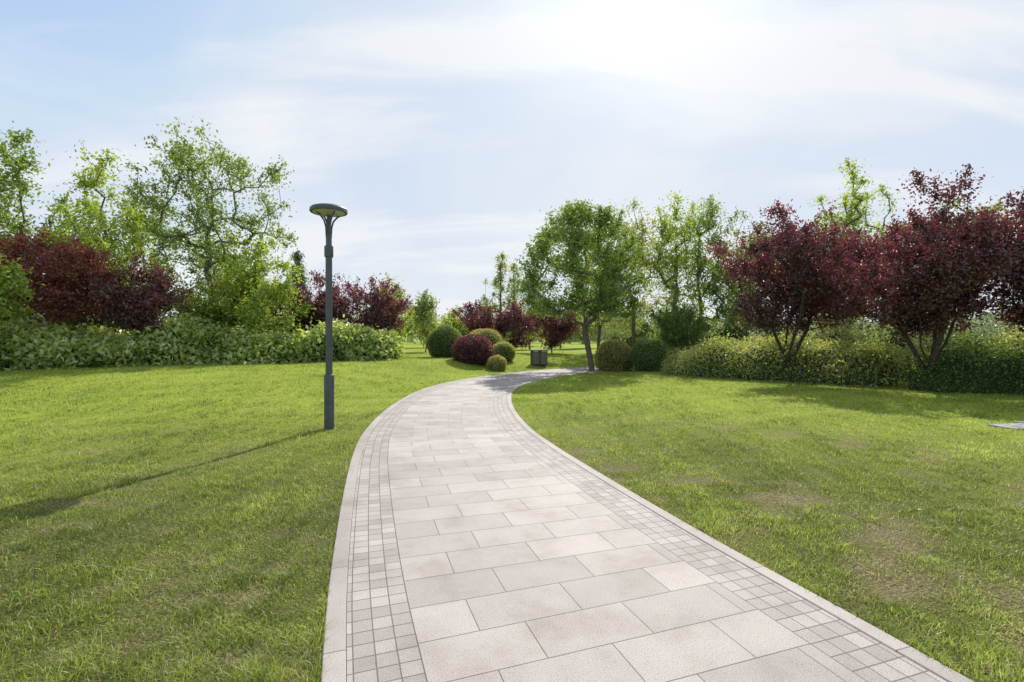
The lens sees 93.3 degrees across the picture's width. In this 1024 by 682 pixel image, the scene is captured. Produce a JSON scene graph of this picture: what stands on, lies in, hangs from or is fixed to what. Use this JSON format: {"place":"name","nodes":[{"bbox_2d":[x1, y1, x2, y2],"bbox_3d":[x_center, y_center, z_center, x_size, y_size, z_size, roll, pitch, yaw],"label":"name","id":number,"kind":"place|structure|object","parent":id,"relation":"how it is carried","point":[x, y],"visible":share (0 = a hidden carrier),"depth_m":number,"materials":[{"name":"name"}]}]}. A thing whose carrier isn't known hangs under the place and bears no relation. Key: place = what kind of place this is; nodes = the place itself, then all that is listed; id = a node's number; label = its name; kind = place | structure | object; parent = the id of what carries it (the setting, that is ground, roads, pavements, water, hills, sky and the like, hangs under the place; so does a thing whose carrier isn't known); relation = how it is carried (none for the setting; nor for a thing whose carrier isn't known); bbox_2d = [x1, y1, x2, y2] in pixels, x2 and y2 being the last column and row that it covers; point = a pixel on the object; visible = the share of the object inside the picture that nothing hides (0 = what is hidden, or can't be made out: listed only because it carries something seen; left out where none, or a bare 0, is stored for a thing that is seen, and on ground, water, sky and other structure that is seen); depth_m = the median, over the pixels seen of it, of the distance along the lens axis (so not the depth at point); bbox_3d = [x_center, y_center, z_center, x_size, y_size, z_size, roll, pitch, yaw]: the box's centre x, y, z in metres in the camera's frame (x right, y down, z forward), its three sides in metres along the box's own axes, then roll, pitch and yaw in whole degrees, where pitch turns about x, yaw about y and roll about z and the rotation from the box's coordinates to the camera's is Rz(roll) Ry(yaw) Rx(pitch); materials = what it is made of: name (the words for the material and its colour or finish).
{"place":"outdoors","nodes":[
{"label":"outdoors","id":0,"kind":"place"},
{"bbox_2d":[0,338,1023,681],"bbox_3d":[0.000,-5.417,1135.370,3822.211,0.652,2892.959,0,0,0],"label":"ground","id":1,"kind":"structure","parent":0,"point":[576,352],"depth_m":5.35,"materials":[{"name":"green plant"}]},
{"bbox_2d":[0,253,44,330],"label":"tree","id":2,"kind":"object","parent":1,"relation":"on","point":[9,283],"visible":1,"depth_m":15.96,"materials":[{"name":"green plant"}]},
{"bbox_2d":[0,226,67,325],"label":"plum tree","id":3,"kind":"object","parent":1,"relation":"on","point":[20,247],"visible":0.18,"depth_m":18.68,"materials":[{"name":"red plant"}]},
{"bbox_2d":[5,191,88,314],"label":"broadleaf tree","id":4,"kind":"object","parent":1,"relation":"on","point":[63,200],"visible":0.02,"depth_m":23.71,"materials":[{"name":"green plant"}]},
{"bbox_2d":[0,120,99,313],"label":"broadleaf tree","id":5,"kind":"object","parent":1,"relation":"on","point":[22,162],"visible":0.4,"depth_m":19.85,"materials":[{"name":"green plant"}]},
{"bbox_2d":[3,232,128,329],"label":"plum tree","id":6,"kind":"object","parent":1,"relation":"on","point":[56,301],"visible":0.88,"depth_m":17.71,"materials":[{"name":"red plant"}]},
{"bbox_2d":[29,140,165,329],"bbox_3d":[-17.662,-3.704,21.007,4.706,9.431,5.234,0,0,-43],"label":"broadleaf tree","id":7,"kind":"object","parent":1,"relation":"on","point":[93,210],"visible":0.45,"depth_m":20.88,"materials":[{"name":"green plant"}]},
{"bbox_2d":[80,251,201,334],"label":"plum tree","id":8,"kind":"object","parent":1,"relation":"on","point":[138,309],"visible":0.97,"depth_m":18.38,"materials":[{"name":"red plant"}]},
{"bbox_2d":[95,186,198,319],"bbox_3d":[-18.173,-3.242,24.598,4.190,8.509,5.393,0,0,0],"label":"broadleaf tree","id":9,"kind":"object","parent":1,"relation":"on","point":[168,257],"visible":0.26,"depth_m":24.51,"materials":[{"name":"green plant"}]},
{"bbox_2d":[0,309,405,370],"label":"hedge","id":10,"kind":"object","parent":1,"relation":"on","point":[179,340],"visible":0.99,"depth_m":18.71,"materials":[{"name":"green plant"}]},
{"bbox_2d":[6,292,399,335],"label":"shrub undergrowth","id":11,"kind":"object","parent":1,"relation":"on","point":[94,322],"visible":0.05,"depth_m":20.96,"materials":[{"name":"green plant"}]},
{"bbox_2d":[167,270,246,327],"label":"tree","id":12,"kind":"object","parent":1,"relation":"on","point":[202,307],"visible":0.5,"depth_m":21.04,"materials":[{"name":"green plant"}]},
{"bbox_2d":[117,114,299,295],"bbox_3d":[-13.274,-4.511,22.364,7.292,11.094,6.529,0,0,0],"label":"broadleaf tree","id":13,"kind":"object","parent":1,"relation":"on","point":[209,204],"visible":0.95,"depth_m":21.53,"materials":[{"name":"green plant"}]},
{"bbox_2d":[172,220,247,310],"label":"broadleaf tree","id":14,"kind":"object","parent":1,"relation":"on","point":[200,265],"visible":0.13,"depth_m":26.02,"materials":[{"name":"green plant"}]},
{"bbox_2d":[205,229,316,340],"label":"broadleaf tree","id":15,"kind":"object","parent":1,"relation":"on","point":[246,289],"visible":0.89,"depth_m":21.06,"materials":[{"name":"green plant"}]},
{"bbox_2d":[280,250,312,317],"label":"conifer","id":16,"kind":"object","parent":1,"relation":"on","point":[297,258],"visible":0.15,"depth_m":41.84,"materials":[{"name":"green plant"}]},
{"bbox_2d":[265,277,347,329],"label":"plum tree","id":17,"kind":"object","parent":1,"relation":"on","point":[294,301],"visible":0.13,"depth_m":24.21,"materials":[{"name":"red plant"}]},
{"bbox_2d":[309,203,347,428],"bbox_3d":[-3.216,-0.366,8.498,0.630,4.015,0.630,0,0,0],"label":"street lamp","id":18,"kind":"object","parent":1,"relation":"on","point":[329,211],"visible":0.98,"depth_m":8.44,"materials":[{"name":"metal"}]},
{"bbox_2d":[287,270,374,329],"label":"plum tree","id":19,"kind":"object","parent":1,"relation":"on","point":[320,304],"visible":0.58,"depth_m":23.75,"materials":[{"name":"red plant"}]},
{"bbox_2d":[337,273,413,331],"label":"plum tree","id":20,"kind":"object","parent":1,"relation":"on","point":[381,306],"visible":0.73,"depth_m":24.43,"materials":[{"name":"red plant"}]},
{"bbox_2d":[355,272,418,343],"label":"broadleaf tree","id":21,"kind":"object","parent":1,"relation":"on","point":[407,314],"visible":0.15,"depth_m":31.23,"materials":[{"name":"green plant"}]},
{"bbox_2d":[397,314,418,340],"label":"broadleaf tree","id":22,"kind":"object","parent":1,"relation":"on","point":[409,329],"visible":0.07,"depth_m":46.15,"materials":[{"name":"green plant"}]},
{"bbox_2d":[401,305,444,347],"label":"broadleaf tree","id":23,"kind":"object","parent":1,"relation":"on","point":[418,330],"visible":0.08,"depth_m":51.89,"materials":[{"name":"green plant"}]},
{"bbox_2d":[406,288,443,351],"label":"broadleaf tree","id":24,"kind":"object","parent":1,"relation":"on","point":[426,320],"visible":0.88,"depth_m":35.78,"materials":[{"name":"green plant"}]},
{"bbox_2d":[425,323,461,357],"bbox_3d":[-3.632,0.015,26.202,2.112,1.932,2.183,0,0,0],"label":"topiary bush","id":25,"kind":"object","parent":1,"relation":"on","point":[440,341],"visible":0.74,"depth_m":25.51,"materials":[{"name":"green plant"}]},
{"bbox_2d":[321,367,581,681],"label":"kerb","id":26,"kind":"structure","parent":1,"relation":"on","point":[334,647],"depth_m":3.16,"materials":[{"name":"concrete"}]},
{"bbox_2d":[438,305,470,334],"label":"broadleaf tree","id":27,"kind":"object","parent":1,"relation":"on","point":[452,322],"visible":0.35,"depth_m":48.94,"materials":[{"name":"green plant"}]},
{"bbox_2d":[450,333,494,363],"bbox_3d":[-1.961,0.381,24.214,2.259,1.526,2.302,0,0,0],"label":"topiary bush","id":28,"kind":"object","parent":1,"relation":"on","point":[472,349],"visible":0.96,"depth_m":23.50,"materials":[{"name":"purple plant"}]},
{"bbox_2d":[449,299,504,337],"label":"plum tree","id":29,"kind":"object","parent":1,"relation":"on","point":[474,319],"visible":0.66,"depth_m":32.86,"materials":[{"name":"red plant"}]},
{"bbox_2d":[469,328,502,345],"bbox_3d":[-1.648,0.103,27.987,2.409,1.706,2.303,0,0,0],"label":"topiary bush","id":30,"kind":"object","parent":1,"relation":"on","point":[493,336],"visible":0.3,"depth_m":27.45,"materials":[{"name":"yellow plant"}]},
{"bbox_2d":[476,278,495,324],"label":"upright tree","id":31,"kind":"object","parent":1,"relation":"on","point":[486,299],"visible":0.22,"depth_m":41.99,"materials":[{"name":"green plant"}]},
{"bbox_2d":[486,354,507,370],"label":"topiary bush","id":32,"kind":"object","parent":1,"relation":"on","point":[498,362],"visible":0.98,"depth_m":22.91,"materials":[{"name":"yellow plant"}]},
{"bbox_2d":[2,414,992,671],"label":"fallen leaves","id":33,"kind":"object","parent":1,"relation":"on","point":[706,494],"visible":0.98,"depth_m":2.94,"materials":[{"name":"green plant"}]},
{"bbox_2d":[487,251,511,339],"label":"upright tree","id":34,"kind":"object","parent":1,"relation":"on","point":[496,283],"visible":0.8,"depth_m":42.91,"materials":[{"name":"green plant"}]},
{"bbox_2d":[491,341,515,360],"bbox_3d":[-0.456,0.554,26.312,1.519,1.097,1.432,0,0,0],"label":"topiary bush","id":35,"kind":"object","parent":1,"relation":"on","point":[506,350],"visible":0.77,"depth_m":25.86,"materials":[{"name":"green plant"}]},
{"bbox_2d":[503,262,524,348],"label":"upright tree","id":36,"kind":"object","parent":1,"relation":"on","point":[513,294],"visible":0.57,"depth_m":41.93,"materials":[{"name":"green plant"}]},
{"bbox_2d":[491,299,542,350],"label":"plum tree","id":37,"kind":"object","parent":1,"relation":"on","point":[510,319],"visible":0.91,"depth_m":33.64,"materials":[{"name":"red plant"}]},
{"bbox_2d":[506,312,542,341],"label":"broadleaf tree","id":38,"kind":"object","parent":1,"relation":"on","point":[534,329],"visible":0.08,"depth_m":59.09,"materials":[{"name":"green plant"}]},
{"bbox_2d":[522,290,538,348],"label":"upright tree","id":39,"kind":"object","parent":1,"relation":"on","point":[532,336],"visible":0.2,"depth_m":43.89,"materials":[{"name":"green plant"}]},
{"bbox_2d":[530,349,547,365],"bbox_3d":[1.450,0.895,26.006,0.920,0.860,0.500,0,0,-12],"label":"litter bin","id":40,"kind":"object","parent":1,"relation":"on","point":[538,357],"visible":0.98,"depth_m":25.81,"materials":[{"name":"metal"}]},
{"bbox_2d":[528,307,581,352],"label":"plum tree","id":41,"kind":"object","parent":1,"relation":"on","point":[561,332],"visible":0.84,"depth_m":32.26,"materials":[{"name":"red plant"}]},
{"bbox_2d":[537,308,582,347],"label":"broadleaf tree","id":42,"kind":"object","parent":1,"relation":"on","point":[578,334],"visible":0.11,"depth_m":45.22,"materials":[{"name":"green plant"}]},
{"bbox_2d":[511,198,653,370],"bbox_3d":[3.477,-2.630,23.150,7.508,8.415,7.097,0,0,0],"label":"broadleaf tree","id":43,"kind":"object","parent":1,"relation":"on","point":[611,275],"visible":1,"depth_m":22.00,"materials":[{"name":"green plant"}]},
{"bbox_2d":[155,307,1023,343],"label":"distant woodland","id":44,"kind":"object","parent":1,"relation":"on","point":[977,325],"visible":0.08,"depth_m":78.69,"materials":[{"name":"green plant"}]},
{"bbox_2d":[562,229,619,348],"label":"broadleaf tree","id":45,"kind":"object","parent":1,"relation":"on","point":[599,323],"visible":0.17,"depth_m":32.85,"materials":[{"name":"green plant"}]},
{"bbox_2d":[574,310,617,343],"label":"broadleaf tree","id":46,"kind":"object","parent":1,"relation":"on","point":[594,331],"visible":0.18,"depth_m":49.72,"materials":[{"name":"green plant"}]},
{"bbox_2d":[593,339,632,370],"bbox_3d":[5.048,0.701,23.912,2.068,1.663,2.155,0,0,0],"label":"topiary bush","id":47,"kind":"object","parent":1,"relation":"on","point":[612,355],"visible":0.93,"depth_m":23.25,"materials":[{"name":"green plant"}]},
{"bbox_2d":[605,297,657,333],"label":"broadleaf tree","id":48,"kind":"object","parent":1,"relation":"on","point":[644,304],"visible":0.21,"depth_m":47.48,"materials":[{"name":"green plant"}]},
{"bbox_2d":[589,196,674,348],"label":"broadleaf tree","id":49,"kind":"object","parent":1,"relation":"on","point":[645,262],"visible":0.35,"depth_m":29.58,"materials":[{"name":"green plant"}]},
{"bbox_2d":[629,337,670,371],"bbox_3d":[6.585,0.649,22.902,2.027,1.725,2.040,0,0,0],"label":"topiary bush","id":50,"kind":"object","parent":1,"relation":"on","point":[648,354],"visible":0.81,"depth_m":22.30,"materials":[{"name":"green plant"}]},
{"bbox_2d":[638,190,714,352],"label":"broadleaf tree","id":51,"kind":"object","parent":1,"relation":"on","point":[671,286],"visible":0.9,"depth_m":28.11,"materials":[{"name":"green plant"}]},
{"bbox_2d":[648,296,709,329],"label":"broadleaf tree","id":52,"kind":"object","parent":1,"relation":"on","point":[704,309],"visible":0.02,"depth_m":49.10,"materials":[{"name":"green plant"}]},
{"bbox_2d":[644,294,716,353],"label":"tree","id":53,"kind":"object","parent":1,"relation":"on","point":[671,323],"visible":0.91,"depth_m":24.72,"materials":[{"name":"green plant"}]},
{"bbox_2d":[660,193,750,326],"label":"broadleaf tree","id":54,"kind":"object","parent":1,"relation":"on","point":[707,222],"visible":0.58,"depth_m":29.13,"materials":[{"name":"green plant"}]},
{"bbox_2d":[507,369,973,681],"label":"kerb","id":55,"kind":"structure","parent":1,"relation":"on","point":[937,668],"depth_m":3.12,"materials":[{"name":"concrete"}]},
{"bbox_2d":[704,210,780,343],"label":"broadleaf tree","id":56,"kind":"object","parent":1,"relation":"on","point":[732,319],"visible":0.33,"depth_m":27.10,"materials":[{"name":"green plant"}]},
{"bbox_2d":[722,235,783,330],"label":"broadleaf tree","id":57,"kind":"object","parent":1,"relation":"on","point":[734,286],"visible":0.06,"depth_m":31.69,"materials":[{"name":"green plant"}]},
{"bbox_2d":[657,326,908,387],"bbox_3d":[9.510,0.403,18.422,3.558,2.202,8.638,0,0,-39],"label":"hedge","id":58,"kind":"object","parent":1,"relation":"on","point":[861,365],"visible":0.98,"depth_m":16.99,"materials":[{"name":"green plant"}]},
{"bbox_2d":[702,197,864,374],"bbox_3d":[9.475,-1.757,17.196,5.131,6.622,5.756,0,0,39],"label":"plum tree","id":59,"kind":"object","parent":1,"relation":"on","point":[803,279],"visible":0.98,"depth_m":16.39,"materials":[{"name":"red plant"}]},
{"bbox_2d":[605,307,1023,356],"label":"shrub undergrowth","id":60,"kind":"object","parent":1,"relation":"on","point":[645,330],"visible":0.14,"depth_m":29.59,"materials":[{"name":"green plant"}]},
{"bbox_2d":[810,300,878,334],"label":"broadleaf tree","id":61,"kind":"object","parent":1,"relation":"on","point":[847,324],"visible":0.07,"depth_m":42.67,"materials":[{"name":"green plant"}]},
{"bbox_2d":[807,157,882,335],"bbox_3d":[17.930,-4.108,26.141,3.327,11.322,4.015,0,0,0],"label":"broadleaf tree","id":62,"kind":"object","parent":1,"relation":"on","point":[850,220],"visible":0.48,"depth_m":25.72,"materials":[{"name":"green plant"}]},
{"bbox_2d":[793,199,905,336],"bbox_3d":[14.288,-2.374,21.093,5.656,7.849,4.818,0,0,0],"label":"plum tree","id":63,"kind":"object","parent":1,"relation":"on","point":[859,254],"visible":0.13,"depth_m":19.99,"materials":[{"name":"red plant"}]},
{"bbox_2d":[733,314,1020,380],"bbox_3d":[14.050,0.232,18.720,12.002,2.562,3.653,0,0,24],"label":"hedge","id":64,"kind":"object","parent":1,"relation":"on","point":[834,333],"visible":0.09,"depth_m":18.22,"materials":[{"name":"green plant"}]},
{"bbox_2d":[846,183,919,334],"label":"broadleaf tree","id":65,"kind":"object","parent":1,"relation":"on","point":[885,194],"visible":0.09,"depth_m":26.84,"materials":[{"name":"green plant"}]},
{"bbox_2d":[815,164,1023,373],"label":"plum tree","id":66,"kind":"object","parent":1,"relation":"on","point":[958,269],"visible":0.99,"depth_m":13.16,"materials":[{"name":"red plant"}]},
{"bbox_2d":[877,206,992,344],"bbox_3d":[17.745,-2.100,20.619,4.402,7.315,3.923,0,0,0],"label":"plum tree","id":67,"kind":"object","parent":1,"relation":"on","point":[920,244],"visible":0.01,"depth_m":20.48,"materials":[{"name":"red plant"}]},
{"bbox_2d":[897,330,1023,395],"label":"hedge","id":68,"kind":"object","parent":1,"relation":"on","point":[975,366],"visible":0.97,"depth_m":13.37,"materials":[{"name":"green plant"}]},
{"bbox_2d":[938,196,1013,334],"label":"broadleaf tree","id":69,"kind":"object","parent":1,"relation":"on","point":[955,207],"visible":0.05,"depth_m":25.92,"materials":[{"name":"green plant"}]},
{"bbox_2d":[937,186,1023,337],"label":"plum tree","id":70,"kind":"object","parent":1,"relation":"on","point":[1007,314],"visible":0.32,"depth_m":13.26,"materials":[{"name":"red plant"}]},
{"bbox_2d":[986,325,1023,355],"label":"hedge","id":71,"kind":"object","parent":1,"relation":"on","point":[1014,338],"visible":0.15,"depth_m":14.47,"materials":[{"name":"green plant"}]},
{"bbox_2d":[987,423,1023,429],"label":"stepping stone","id":72,"kind":"object","parent":1,"relation":"on","point":[1010,425],"visible":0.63,"depth_m":8.37,"materials":[{"name":"grey stone"}]},
{"bbox_2d":[0,0,1023,333],"label":"sky","id":73,"kind":"structure","parent":0,"point":[443,130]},
{"bbox_2d":[347,367,946,681],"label":"path","id":74,"kind":"structure","parent":0,"point":[492,539],"depth_m":3.13,"materials":[{"name":"stone"}]}
]}

